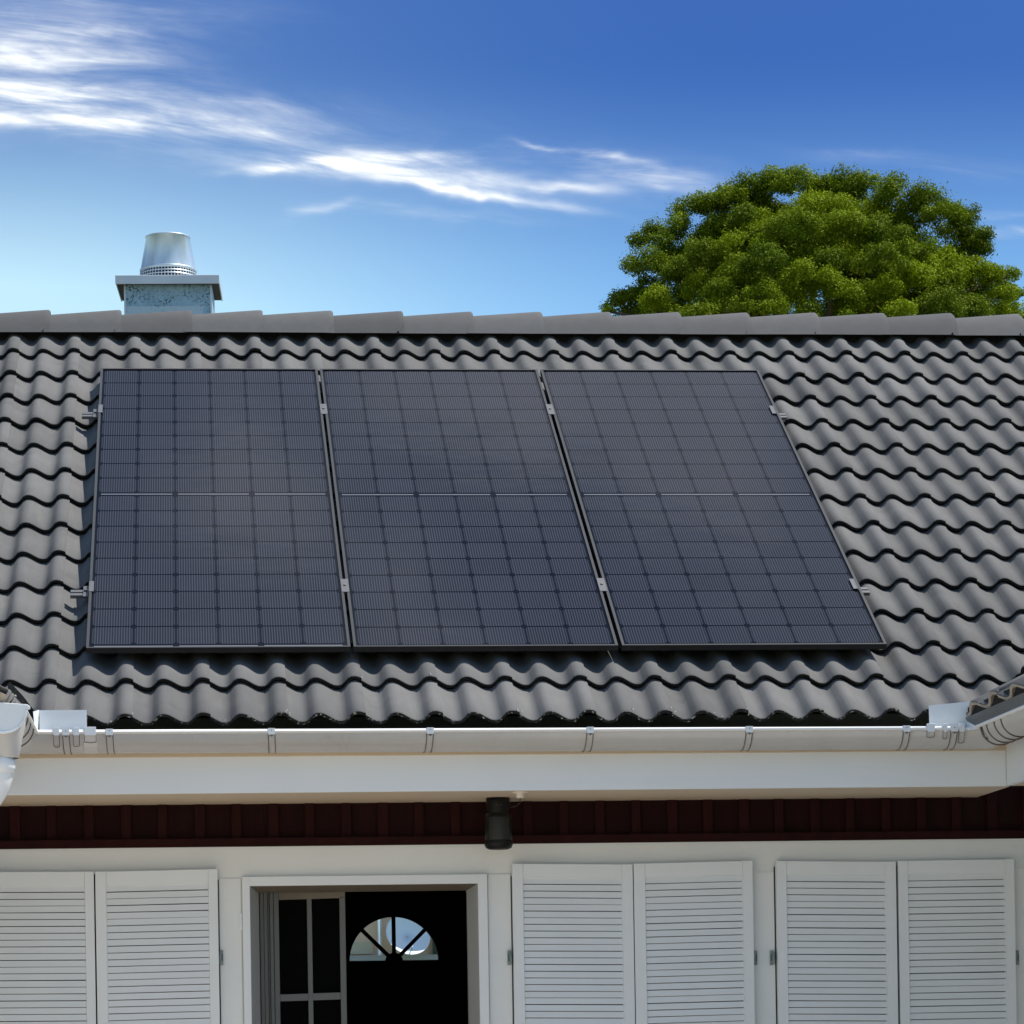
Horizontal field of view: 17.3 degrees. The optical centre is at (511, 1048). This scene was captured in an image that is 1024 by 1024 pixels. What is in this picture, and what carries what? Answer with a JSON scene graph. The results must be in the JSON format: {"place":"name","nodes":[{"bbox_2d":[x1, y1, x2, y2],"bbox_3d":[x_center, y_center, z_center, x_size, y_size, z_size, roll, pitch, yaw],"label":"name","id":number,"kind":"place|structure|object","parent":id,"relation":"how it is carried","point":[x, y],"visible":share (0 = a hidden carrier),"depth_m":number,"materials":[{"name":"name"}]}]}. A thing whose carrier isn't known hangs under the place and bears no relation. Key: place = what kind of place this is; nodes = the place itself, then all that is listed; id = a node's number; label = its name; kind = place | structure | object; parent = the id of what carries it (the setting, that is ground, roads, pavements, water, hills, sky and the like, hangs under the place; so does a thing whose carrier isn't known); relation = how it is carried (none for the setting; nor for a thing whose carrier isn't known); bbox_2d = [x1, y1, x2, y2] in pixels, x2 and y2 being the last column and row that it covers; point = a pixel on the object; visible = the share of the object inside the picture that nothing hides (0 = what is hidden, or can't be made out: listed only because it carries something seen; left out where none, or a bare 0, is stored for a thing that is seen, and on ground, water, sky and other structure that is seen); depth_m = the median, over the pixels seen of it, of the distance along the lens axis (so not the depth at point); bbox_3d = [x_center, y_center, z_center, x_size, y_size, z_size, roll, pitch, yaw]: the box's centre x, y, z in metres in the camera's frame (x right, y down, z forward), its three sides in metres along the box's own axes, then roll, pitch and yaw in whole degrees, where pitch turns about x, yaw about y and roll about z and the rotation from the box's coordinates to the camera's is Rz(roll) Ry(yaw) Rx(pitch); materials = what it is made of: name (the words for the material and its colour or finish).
{"place":"outdoors","nodes":[
{"label":"outdoors","id":0,"kind":"place"},
{"bbox_2d":[0,0,1023,315],"label":"sky","id":1,"kind":"structure","parent":0,"point":[341,157],"materials":[{"name":"blue"}]},
{"label":"ground","id":2,"kind":"structure","parent":0,"visible":0},
{"bbox_2d":[0,232,1023,1023],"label":"house","id":3,"kind":"structure","parent":2,"relation":"on","point":[766,836],"depth_m":13.75,"materials":[{"name":"tile"}]},
{"bbox_2d":[320,890,466,1023],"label":"back door","id":4,"kind":"structure","parent":3,"relation":"in","point":[408,965],"depth_m":20.87,"materials":[{"name":"black wood"}]},
{"bbox_2d":[82,404,786,419],"bbox_3d":[-0.360,-3.031,16.027,3.355,0.098,0.270,-1,30,-5],"label":"mounting rail","id":5,"kind":"object","parent":3,"relation":"attached to","point":[323,411],"visible":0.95,"depth_m":15.89,"materials":[{"name":"metal"}]},
{"bbox_2d":[70,578,869,598],"bbox_3d":[-0.165,-1.934,14.130,3.355,0.098,0.270,-1,30,-5],"label":"mounting rail","id":6,"kind":"object","parent":3,"relation":"attached to","point":[80,594],"visible":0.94,"depth_m":13.98,"materials":[{"name":"metal"}]},
{"bbox_2d":[86,368,350,652],"bbox_3d":[-1.323,-2.447,14.887,1.052,0.024,3.434,-1,30,-5],"label":"solar panel","id":7,"kind":"object","parent":6,"relation":"attached to","point":[214,529],"visible":1,"depth_m":14.64,"materials":[{"name":"glass"},{"name":"silicon"},{"name":"aluminium"}]},
{"bbox_2d":[320,369,617,651],"bbox_3d":[-0.255,-2.464,14.986,1.068,0.024,3.434,-1,30,-5],"label":"solar panel","id":8,"kind":"object","parent":6,"relation":"attached to","point":[460,526],"visible":1,"depth_m":14.74,"materials":[{"name":"glass"},{"name":"silicon"},{"name":"aluminium"}]},
{"bbox_2d":[540,369,886,650],"bbox_3d":[0.831,-2.482,15.088,1.085,0.024,3.434,-1,30,-5],"label":"solar panel","id":9,"kind":"object","parent":6,"relation":"attached to","point":[708,526],"visible":1,"depth_m":14.85,"materials":[{"name":"glass"},{"name":"silicon"},{"name":"aluminium"}]},
{"bbox_2d":[484,797,512,849],"bbox_3d":[-0.055,-0.904,13.525,0.115,0.208,0.115,-1,0,-5],"label":"wall lamp","id":10,"kind":"object","parent":3,"relation":"attached to","point":[498,825],"visible":1,"depth_m":13.48,"materials":[{"name":"black metal"}]},
{"bbox_2d":[510,791,527,807],"bbox_3d":[0.021,-0.984,13.315,0.066,0.052,0.293,-1,0,-5],"label":"cable outlet","id":11,"kind":"object","parent":3,"relation":"attached to","point":[520,794],"visible":1,"depth_m":13.19,"materials":[{"name":"beige plastic"}]},
{"bbox_2d":[598,161,1023,317],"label":"tree","id":12,"kind":"object","parent":2,"relation":"on","point":[750,251],"visible":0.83,"depth_m":48.60,"materials":[{"name":"green plant"}]},
{"bbox_2d":[1015,284,1023,318],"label":"tree","id":13,"kind":"object","parent":2,"relation":"on","point":[1018,299],"visible":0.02,"depth_m":52.74,"materials":[{"name":"green plant"}]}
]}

